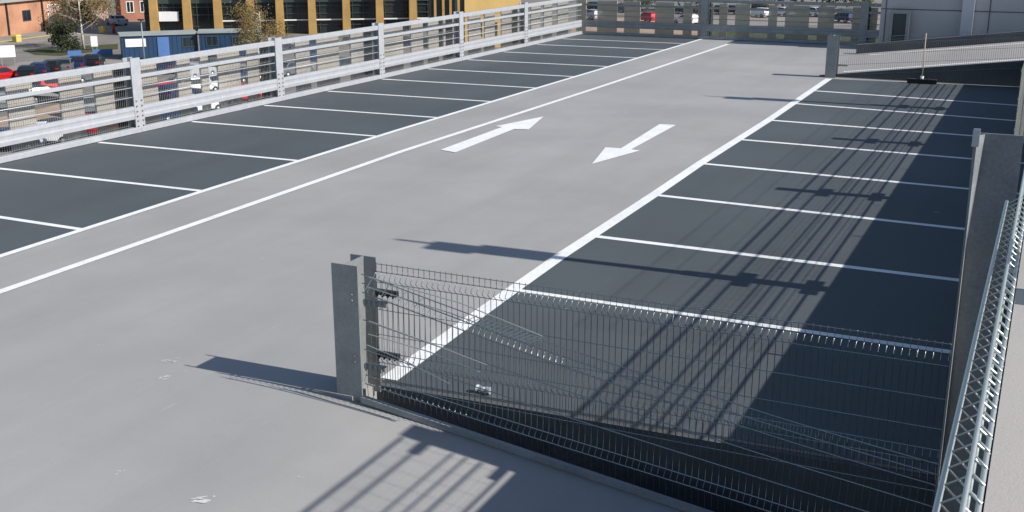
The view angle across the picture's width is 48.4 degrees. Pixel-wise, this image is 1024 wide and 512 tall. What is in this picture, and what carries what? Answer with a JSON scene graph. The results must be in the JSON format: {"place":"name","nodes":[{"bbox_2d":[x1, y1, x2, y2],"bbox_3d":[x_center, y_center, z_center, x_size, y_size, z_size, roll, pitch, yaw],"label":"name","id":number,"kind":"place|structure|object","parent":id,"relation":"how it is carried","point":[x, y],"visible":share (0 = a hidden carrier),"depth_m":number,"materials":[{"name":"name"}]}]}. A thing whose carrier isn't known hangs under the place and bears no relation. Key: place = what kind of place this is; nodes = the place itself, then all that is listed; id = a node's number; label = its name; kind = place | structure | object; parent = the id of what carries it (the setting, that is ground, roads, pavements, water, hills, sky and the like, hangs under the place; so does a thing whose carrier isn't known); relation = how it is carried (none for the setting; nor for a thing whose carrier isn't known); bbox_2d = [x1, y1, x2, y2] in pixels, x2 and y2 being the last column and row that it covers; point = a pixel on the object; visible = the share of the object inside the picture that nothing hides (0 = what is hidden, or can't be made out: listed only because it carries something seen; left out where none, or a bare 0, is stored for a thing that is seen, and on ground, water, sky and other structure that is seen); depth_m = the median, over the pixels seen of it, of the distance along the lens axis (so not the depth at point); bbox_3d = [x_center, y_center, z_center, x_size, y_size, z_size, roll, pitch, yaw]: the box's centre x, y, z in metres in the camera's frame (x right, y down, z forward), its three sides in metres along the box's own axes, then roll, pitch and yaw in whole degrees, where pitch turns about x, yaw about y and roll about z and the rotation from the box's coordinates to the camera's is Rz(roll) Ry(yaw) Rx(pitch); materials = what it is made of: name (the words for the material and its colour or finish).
{"place":"outdoors","nodes":[
{"label":"outdoors","id":0,"kind":"place"},
{"bbox_2d":[0,20,145,45],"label":"pavement","id":1,"kind":"structure","parent":0,"point":[132,26],"depth_m":154.57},
{"bbox_2d":[11,34,21,41],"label":"grit bin","id":2,"kind":"object","parent":1,"relation":"on","point":[16,37],"visible":1,"depth_m":141.61,"materials":[{"name":"yellow paint"}]},
{"bbox_2d":[0,34,51,41],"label":"kerb line","id":3,"kind":"object","parent":1,"relation":"on","point":[27,38],"depth_m":147.51,"materials":[{"name":"yellow paint"}]},
{"bbox_2d":[98,26,106,32],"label":"grit bin","id":4,"kind":"object","parent":1,"relation":"on","point":[100,29],"visible":0.9,"depth_m":153.45,"materials":[{"name":"yellow paint"}]},
{"bbox_2d":[105,15,128,25],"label":"parked car","id":5,"kind":"object","parent":1,"relation":"on","point":[118,19],"visible":0.91,"depth_m":164.79,"materials":[{"name":"silver paint"}]},
{"bbox_2d":[8,57,315,69],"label":"pavement","id":6,"kind":"structure","parent":0,"point":[109,60],"depth_m":120.37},
{"bbox_2d":[57,58,73,70],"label":"parked car","id":7,"kind":"object","parent":6,"relation":"on","point":[67,64],"visible":0.35,"depth_m":110.58,"materials":[{"name":"grey paint"}]},
{"bbox_2d":[69,56,85,67],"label":"parked car","id":8,"kind":"object","parent":6,"relation":"on","point":[79,61],"visible":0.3,"depth_m":112.50,"materials":[{"name":"blue paint"}]},
{"bbox_2d":[84,54,105,66],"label":"parked car","id":9,"kind":"object","parent":6,"relation":"on","point":[95,60],"visible":0.63,"depth_m":114.09,"materials":[{"name":"black paint"}]},
{"bbox_2d":[137,19,144,58],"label":"street lamp","id":10,"kind":"object","parent":6,"relation":"on","point":[140,20],"visible":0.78,"depth_m":116.54,"materials":[{"name":"metal"}]},
{"bbox_2d":[156,61,174,73],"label":"parked car","id":11,"kind":"object","parent":6,"relation":"on","point":[165,64],"visible":0.27,"depth_m":110.19,"materials":[{"name":"blue paint"}]},
{"bbox_2d":[224,0,292,50],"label":"tree","id":12,"kind":"object","parent":6,"relation":"on","point":[252,14],"visible":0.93,"depth_m":117.99,"materials":[{"name":"green plant"}]},
{"bbox_2d":[309,40,315,61],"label":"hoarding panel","id":13,"kind":"object","parent":6,"relation":"on","point":[312,52],"visible":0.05,"depth_m":120.45,"materials":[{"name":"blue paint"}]},
{"bbox_2d":[143,0,428,34],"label":"glass building","id":14,"kind":"structure","parent":0,"point":[313,16],"depth_m":151.80,"materials":[{"name":"glass"}]},
{"bbox_2d":[144,1,428,34],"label":"window frame","id":15,"kind":"structure","parent":14,"relation":"in","point":[395,4],"depth_m":152.48,"materials":[{"name":"metal"}]},
{"bbox_2d":[14,378,683,511],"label":"ramp down","id":16,"kind":"object","parent":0,"point":[257,445],"visible":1,"depth_m":8.52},
{"bbox_2d":[103,344,303,502],"bbox_3d":[-3.018,0.908,10.645,1.687,0.067,6.014,-4,17,-14],"label":"paint scuff","id":17,"kind":"object","parent":16,"relation":"on","point":[203,501],"visible":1,"depth_m":7.94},
{"bbox_2d":[331,254,951,511],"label":"fence","id":18,"kind":"object","parent":16,"relation":"on","point":[357,303],"visible":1,"depth_m":8.78,"materials":[{"name":"metal"}]},
{"bbox_2d":[934,128,1023,511],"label":"channel post","id":19,"kind":"object","parent":16,"relation":"on","point":[995,170],"visible":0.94,"depth_m":7.30,"materials":[{"name":"metal"}]},
{"bbox_2d":[0,0,881,154],"bbox_3d":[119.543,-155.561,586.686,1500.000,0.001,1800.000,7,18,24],"label":"ground","id":20,"kind":"structure","parent":0,"point":[22,55],"depth_m":137.79,"materials":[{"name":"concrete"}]},
{"bbox_2d":[0,45,15,65],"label":"sign board","id":21,"kind":"object","parent":20,"relation":"on","point":[7,50],"visible":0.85,"depth_m":117.14,"materials":[{"name":"metal"}]},
{"bbox_2d":[0,66,15,79],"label":"parked car","id":22,"kind":"object","parent":20,"relation":"on","point":[6,72],"visible":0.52,"depth_m":104.73,"materials":[{"name":"red paint"}]},
{"bbox_2d":[0,91,36,107],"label":"parked car","id":23,"kind":"object","parent":20,"relation":"on","point":[4,102],"visible":0.12,"depth_m":88.04,"materials":[{"name":"grey paint"}]},
{"bbox_2d":[0,127,46,147],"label":"parked car","id":24,"kind":"object","parent":20,"relation":"on","point":[42,141],"visible":0.2,"depth_m":72.71,"materials":[{"name":"blue paint"}]},
{"bbox_2d":[14,65,38,76],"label":"parked car","id":25,"kind":"object","parent":20,"relation":"on","point":[24,70],"visible":0.49,"depth_m":105.01,"materials":[{"name":"black paint"}]},
{"bbox_2d":[0,104,60,126],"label":"sand patch","id":26,"kind":"object","parent":20,"relation":"on","point":[53,108],"depth_m":87.08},
{"bbox_2d":[0,0,62,36],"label":"brick building","id":27,"kind":"structure","parent":20,"relation":"on","point":[19,16],"depth_m":153.11,"materials":[{"name":"orange brick"}]},
{"bbox_2d":[22,10,31,20],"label":"window","id":28,"kind":"structure","parent":27,"relation":"in","point":[26,14],"depth_m":153.57,"materials":[{"name":"glass"}]},
{"bbox_2d":[48,5,58,28],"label":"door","id":29,"kind":"structure","parent":27,"relation":"in","point":[49,9],"depth_m":158.75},
{"bbox_2d":[30,61,49,73],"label":"parked car","id":30,"kind":"object","parent":20,"relation":"on","point":[43,66],"visible":0.3,"depth_m":106.90,"materials":[{"name":"blue paint"}]},
{"bbox_2d":[32,84,58,100],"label":"parked car","id":31,"kind":"object","parent":20,"relation":"on","point":[47,96],"visible":0.1,"depth_m":91.86,"materials":[{"name":"white paint"}]},
{"bbox_2d":[38,121,63,142],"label":"parked car","id":32,"kind":"object","parent":20,"relation":"on","point":[53,138],"visible":0.06,"depth_m":74.44,"materials":[{"name":"white paint"}]},
{"bbox_2d":[42,59,61,71],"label":"parked car","id":33,"kind":"object","parent":20,"relation":"on","point":[55,65],"visible":0.31,"depth_m":108.68,"materials":[{"name":"black paint"}]},
{"bbox_2d":[32,79,83,87],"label":"parked car","id":34,"kind":"object","parent":20,"relation":"on","point":[49,83],"visible":0.03,"depth_m":96.76,"materials":[{"name":"red paint"}]},
{"bbox_2d":[36,117,87,142],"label":"parked car","id":35,"kind":"object","parent":20,"relation":"on","point":[52,119],"visible":0.09,"depth_m":76.15,"materials":[{"name":"black paint"}]},
{"bbox_2d":[24,44,117,55],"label":"verge","id":36,"kind":"structure","parent":20,"relation":"on","point":[54,51],"depth_m":132.09,"materials":[{"name":"green plant"}]},
{"bbox_2d":[45,19,82,50],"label":"bush","id":37,"kind":"object","parent":36,"relation":"on","point":[60,35],"visible":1,"depth_m":129.14,"materials":[{"name":"green plant"}]},
{"bbox_2d":[38,0,123,48],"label":"tree","id":38,"kind":"object","parent":36,"relation":"on","point":[90,6],"visible":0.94,"depth_m":132.77,"materials":[{"name":"green plant"}]},
{"bbox_2d":[90,36,97,48],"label":"notice board","id":39,"kind":"object","parent":36,"relation":"on","point":[94,41],"visible":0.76,"depth_m":132.40,"materials":[{"name":"metal"}]},
{"bbox_2d":[67,50,81,57],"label":"barrier board","id":40,"kind":"object","parent":20,"relation":"on","point":[75,53],"visible":0.69,"depth_m":124.49,"materials":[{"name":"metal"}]},
{"bbox_2d":[74,66,91,82],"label":"parked car","id":41,"kind":"object","parent":20,"relation":"on","point":[88,78],"visible":0.09,"depth_m":104.01,"materials":[{"name":"grey paint"}]},
{"bbox_2d":[62,0,108,23],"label":"rendered building","id":42,"kind":"structure","parent":20,"relation":"on","point":[95,18],"depth_m":169.15,"materials":[{"name":"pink paint"}]},
{"bbox_2d":[75,4,92,22],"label":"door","id":43,"kind":"structure","parent":42,"relation":"in","point":[82,6],"depth_m":168.99,"materials":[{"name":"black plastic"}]},
{"bbox_2d":[83,94,94,112],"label":"parked car","id":44,"kind":"object","parent":20,"relation":"on","point":[88,100],"visible":0.01,"depth_m":86.13,"materials":[{"name":"grey paint"}]},
{"bbox_2d":[85,113,96,133],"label":"parked car","id":45,"kind":"object","parent":20,"relation":"on","point":[92,130],"visible":0.01,"depth_m":77.07,"materials":[{"name":"red paint"}]},
{"bbox_2d":[92,49,112,55],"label":"barrier board","id":46,"kind":"object","parent":20,"relation":"on","point":[102,52],"visible":0.83,"depth_m":126.42,"materials":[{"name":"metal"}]},
{"bbox_2d":[115,0,144,20],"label":"brick building","id":47,"kind":"structure","parent":20,"relation":"on","point":[131,10],"depth_m":173.68,"materials":[{"name":"orange brick"}]},
{"bbox_2d":[126,1,133,12],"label":"window","id":48,"kind":"structure","parent":47,"relation":"in","point":[129,4],"depth_m":173.34,"materials":[{"name":"white glass"}]},
{"bbox_2d":[139,1,143,12],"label":"window","id":49,"kind":"structure","parent":47,"relation":"in","point":[140,2],"depth_m":174.01,"materials":[{"name":"white glass"}]},
{"bbox_2d":[117,30,197,57],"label":"site cabin","id":50,"kind":"object","parent":20,"relation":"on","point":[164,43],"visible":0.82,"depth_m":123.65,"materials":[{"name":"metal"}]},
{"bbox_2d":[157,37,169,55],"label":"door","id":51,"kind":"structure","parent":50,"relation":"in","point":[163,42],"depth_m":123.76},
{"bbox_2d":[182,37,195,47],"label":"window","id":52,"kind":"structure","parent":50,"relation":"in","point":[185,44],"depth_m":124.64,"materials":[{"name":"glass"}]},
{"bbox_2d":[158,83,200,100],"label":"parked car","id":53,"kind":"object","parent":20,"relation":"on","point":[164,94],"visible":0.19,"depth_m":91.82,"materials":[{"name":"blue paint"}]},
{"bbox_2d":[161,107,197,119],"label":"parked car","id":54,"kind":"object","parent":20,"relation":"on","point":[166,116],"visible":0.16,"depth_m":83.24,"materials":[{"name":"blue paint"}]},
{"bbox_2d":[172,76,217,89],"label":"parked car","id":55,"kind":"object","parent":20,"relation":"on","point":[198,82],"visible":0.12,"depth_m":96.68,"materials":[{"name":"white paint"}]},
{"bbox_2d":[174,63,216,76],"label":"parked car","id":56,"kind":"object","parent":20,"relation":"on","point":[210,69],"visible":0.22,"depth_m":106.68,"materials":[{"name":"silver paint"}]},
{"bbox_2d":[192,94,218,110],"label":"parked car","id":57,"kind":"object","parent":20,"relation":"on","point":[214,106],"visible":0.11,"depth_m":87.53,"materials":[{"name":"white paint"}]},
{"bbox_2d":[197,73,216,81],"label":"parked car","id":58,"kind":"object","parent":20,"relation":"on","point":[213,79],"visible":0.09,"depth_m":98.46,"materials":[{"name":"silver paint"}]},
{"bbox_2d":[197,28,259,55],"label":"site cabin","id":59,"kind":"object","parent":20,"relation":"on","point":[214,38],"visible":0.45,"depth_m":124.93,"materials":[{"name":"metal"}]},
{"bbox_2d":[205,36,218,46],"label":"window","id":60,"kind":"structure","parent":59,"relation":"in","point":[208,38],"depth_m":124.73,"materials":[{"name":"glass"}]},
{"bbox_2d":[232,36,245,45],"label":"window","id":61,"kind":"structure","parent":59,"relation":"in","point":[233,41],"depth_m":125.31,"materials":[{"name":"glass"}]},
{"bbox_2d":[240,66,260,82],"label":"parked car","id":62,"kind":"object","parent":20,"relation":"on","point":[242,71],"visible":0.21,"depth_m":103.55,"materials":[{"name":"blue paint"}]},
{"bbox_2d":[282,43,293,49],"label":"parked car","id":63,"kind":"object","parent":20,"relation":"on","point":[289,46],"visible":0.16,"depth_m":129.64,"materials":[{"name":"silver paint"}]},
{"bbox_2d":[283,61,313,76],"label":"parked car","id":64,"kind":"object","parent":20,"relation":"on","point":[289,70],"visible":0.3,"depth_m":107.85,"materials":[{"name":"grey paint"}]},
{"bbox_2d":[339,57,349,65],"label":"parked car","id":65,"kind":"object","parent":20,"relation":"on","point":[341,62],"visible":0.08,"depth_m":110.76,"materials":[{"name":"green paint"}]},
{"bbox_2d":[587,1,596,8],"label":"parked car","id":66,"kind":"object","parent":20,"relation":"on","point":[595,7],"visible":0.23,"depth_m":193.42,"materials":[{"name":"black paint"}]},
{"bbox_2d":[569,18,697,34],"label":"sand patch","id":67,"kind":"object","parent":20,"relation":"on","point":[622,29],"depth_m":156.57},
{"bbox_2d":[586,9,596,19],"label":"parked car","id":68,"kind":"object","parent":67,"relation":"on","point":[589,12],"visible":0.43,"depth_m":174.32,"materials":[{"name":"silver paint"}]},
{"bbox_2d":[640,12,654,21],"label":"parked car","id":69,"kind":"object","parent":67,"relation":"on","point":[650,14],"visible":0.44,"depth_m":168.72,"materials":[{"name":"red paint"}]},
{"bbox_2d":[674,14,697,23],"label":"parked car","id":70,"kind":"object","parent":67,"relation":"on","point":[679,19],"visible":0.34,"depth_m":165.96,"materials":[{"name":"white paint"}]},
{"bbox_2d":[621,0,655,11],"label":"tree","id":71,"kind":"object","parent":20,"relation":"on","point":[647,2],"visible":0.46,"depth_m":191.14,"materials":[{"name":"green plant"}]},
{"bbox_2d":[675,5,698,13],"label":"parked car","id":72,"kind":"object","parent":20,"relation":"on","point":[677,10],"visible":0.39,"depth_m":185.25,"materials":[{"name":"black paint"}]},
{"bbox_2d":[751,4,768,7],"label":"parked car","id":73,"kind":"object","parent":20,"relation":"on","point":[758,5],"visible":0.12,"depth_m":190.65,"materials":[{"name":"black paint"}]},
{"bbox_2d":[778,7,785,16],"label":"parked car","id":74,"kind":"object","parent":20,"relation":"on","point":[784,13],"visible":0.24,"depth_m":179.97,"materials":[{"name":"white paint"}]},
{"bbox_2d":[774,0,806,6],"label":"tree","id":75,"kind":"object","parent":20,"relation":"on","point":[790,0],"visible":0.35,"depth_m":194.10,"materials":[{"name":"green plant"}]},
{"bbox_2d":[713,32,877,41],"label":"verge","id":76,"kind":"structure","parent":20,"relation":"on","point":[810,37],"depth_m":147.78,"materials":[{"name":"green plant"}]},
{"bbox_2d":[809,7,818,16],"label":"parked car","id":77,"kind":"object","parent":20,"relation":"on","point":[814,8],"visible":0.23,"depth_m":179.74,"materials":[{"name":"white paint"}]},
{"bbox_2d":[811,0,851,6],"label":"tree","id":78,"kind":"object","parent":20,"relation":"on","point":[832,1],"visible":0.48,"depth_m":191.87,"materials":[{"name":"green plant"}]},
{"bbox_2d":[844,0,875,6],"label":"tree","id":79,"kind":"object","parent":20,"relation":"on","point":[856,1],"visible":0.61,"depth_m":192.00,"materials":[{"name":"green plant"}]},
{"bbox_2d":[429,0,520,46],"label":"ochre building","id":80,"kind":"structure","parent":0,"point":[437,8],"depth_m":133.73,"materials":[{"name":"paint"}]},
{"bbox_2d":[0,34,1019,511],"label":"car park deck","id":81,"kind":"object","parent":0,"point":[216,308],"visible":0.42,"depth_m":14.00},
{"bbox_2d":[0,0,581,163],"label":"edge barrier","id":82,"kind":"object","parent":81,"relation":"on","point":[130,113],"visible":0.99,"depth_m":24.92,"materials":[{"name":"metal"}]},
{"bbox_2d":[4,1,568,152],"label":"cladding screen","id":83,"kind":"object","parent":82,"relation":"attached to","point":[112,95],"depth_m":24.67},
{"bbox_2d":[441,117,541,151],"bbox_3d":[-0.257,-2.362,21.802,0.752,0.001,4.213,7,18,24],"label":"arrow marking","id":84,"kind":"object","parent":81,"relation":"on","point":[524,124],"visible":1,"depth_m":21.69,"materials":[{"name":"white paint"}]},
{"bbox_2d":[0,34,1023,480],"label":"parking bay surface","id":85,"kind":"object","parent":81,"relation":"on","point":[900,306],"visible":0.82,"depth_m":14.49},
{"bbox_2d":[475,384,490,393],"bbox_3d":[-0.238,1.125,9.623,0.130,0.063,0.078,7,18,24],"label":"crushed can","id":86,"kind":"object","parent":85,"relation":"on","point":[478,389],"visible":0.77,"depth_m":9.61,"materials":[{"name":"metal"}]},
{"bbox_2d":[0,39,1023,379],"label":"line marking","id":87,"kind":"object","parent":85,"relation":"on","point":[442,339],"visible":0.93,"depth_m":15.84,"materials":[{"name":"white paint"}]},
{"bbox_2d":[89,49,984,325],"bbox_3d":[2.475,-2.850,23.483,13.864,0.001,23.466,7,18,24],"label":"oil spot","id":88,"kind":"object","parent":85,"relation":"on","point":[797,198],"visible":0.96,"depth_m":15.69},
{"bbox_2d":[906,33,936,83],"bbox_3d":[10.284,-4.927,28.434,0.720,1.212,0.362,7,18,24],"label":"broom","id":89,"kind":"object","parent":85,"relation":"on","point":[921,80],"visible":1,"depth_m":28.44,"materials":[{"name":"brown wood"}]},
{"bbox_2d":[592,124,674,163],"bbox_3d":[2.246,-2.069,20.778,0.658,0.001,4.315,7,18,24],"label":"arrow marking","id":90,"kind":"object","parent":81,"relation":"on","point":[606,153],"visible":1,"depth_m":20.31,"materials":[{"name":"white paint"}]},
{"bbox_2d":[377,382,986,511],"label":"deck edge beam","id":91,"kind":"structure","parent":81,"relation":"attached to","point":[626,474],"depth_m":8.93,"materials":[{"name":"concrete"}]},
{"bbox_2d":[584,0,880,44],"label":"edge barrier","id":92,"kind":"object","parent":81,"relation":"on","point":[705,27],"visible":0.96,"depth_m":39.14,"materials":[{"name":"metal"}]},
{"bbox_2d":[576,0,877,41],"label":"cladding screen","id":93,"kind":"object","parent":92,"relation":"attached to","point":[613,9],"visible":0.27,"depth_m":39.77,"materials":[{"name":"beige"}]},
{"bbox_2d":[822,41,1023,74],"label":"ramp up","id":94,"kind":"object","parent":81,"relation":"on","point":[890,60],"visible":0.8,"depth_m":31.34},
{"bbox_2d":[819,60,1023,85],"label":"ramp side wall","id":95,"kind":"structure","parent":94,"relation":"attached to","point":[903,75],"depth_m":28.47,"materials":[{"name":"concrete"}]},
{"bbox_2d":[844,43,1022,71],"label":"line marking","id":96,"kind":"object","parent":94,"relation":"on","point":[939,64],"visible":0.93,"depth_m":29.95,"materials":[{"name":"white paint"}]},
{"bbox_2d":[856,31,1023,53],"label":"ramp parapet","id":97,"kind":"structure","parent":94,"relation":"on","point":[910,45],"depth_m":34.02,"materials":[{"name":"metal"}]},
{"bbox_2d":[825,29,1023,85],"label":"fence","id":98,"kind":"object","parent":81,"relation":"on","point":[832,56],"visible":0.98,"depth_m":28.99,"materials":[{"name":"metal"}]},
{"bbox_2d":[713,16,879,25],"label":"pavement","id":99,"kind":"structure","parent":0,"point":[761,22],"depth_m":170.87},
{"bbox_2d":[750,7,768,17],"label":"parked car","id":100,"kind":"object","parent":99,"relation":"on","point":[760,12],"visible":0.42,"depth_m":177.91,"materials":[{"name":"white paint"}]},
{"bbox_2d":[834,13,852,22],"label":"parked car","id":101,"kind":"object","parent":99,"relation":"on","point":[841,17],"visible":0.44,"depth_m":168.29,"materials":[{"name":"blue paint"}]},
{"bbox_2d":[878,0,1023,41],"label":"grey building","id":102,"kind":"structure","parent":0,"point":[931,18],"depth_m":35.30,"materials":[{"name":"metal"}]},
{"bbox_2d":[888,10,910,41],"bbox_3d":[12.181,-6.859,35.970,0.602,1.750,0.150,7,18,24],"label":"door frame","id":103,"kind":"object","parent":102,"relation":"attached to","point":[899,22],"visible":0.66,"depth_m":35.82,"materials":[{"name":"metal"}]},
{"bbox_2d":[983,240,1023,511],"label":"deck","id":104,"kind":"structure","parent":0,"point":[1005,489],"depth_m":3.81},
{"bbox_3d":[0.425,0.883,0.777,0.159,1.130,13.272,7,18,24],"label":"edge barrier","id":105,"kind":"object","parent":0,"visible":0},
{"bbox_2d":[932,171,1023,511],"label":"screen","id":106,"kind":"object","parent":105,"relation":"attached to","point":[979,429],"visible":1,"depth_m":1.71,"materials":[{"name":"metal"}]},
{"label":"upper deck","id":107,"kind":"structure","parent":0,"visible":0},
{"bbox_2d":[1014,64,1023,240],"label":"screen","id":108,"kind":"object","parent":107,"relation":"attached to","point":[1019,127],"visible":0.26,"depth_m":9.96,"materials":[{"name":"metal"}]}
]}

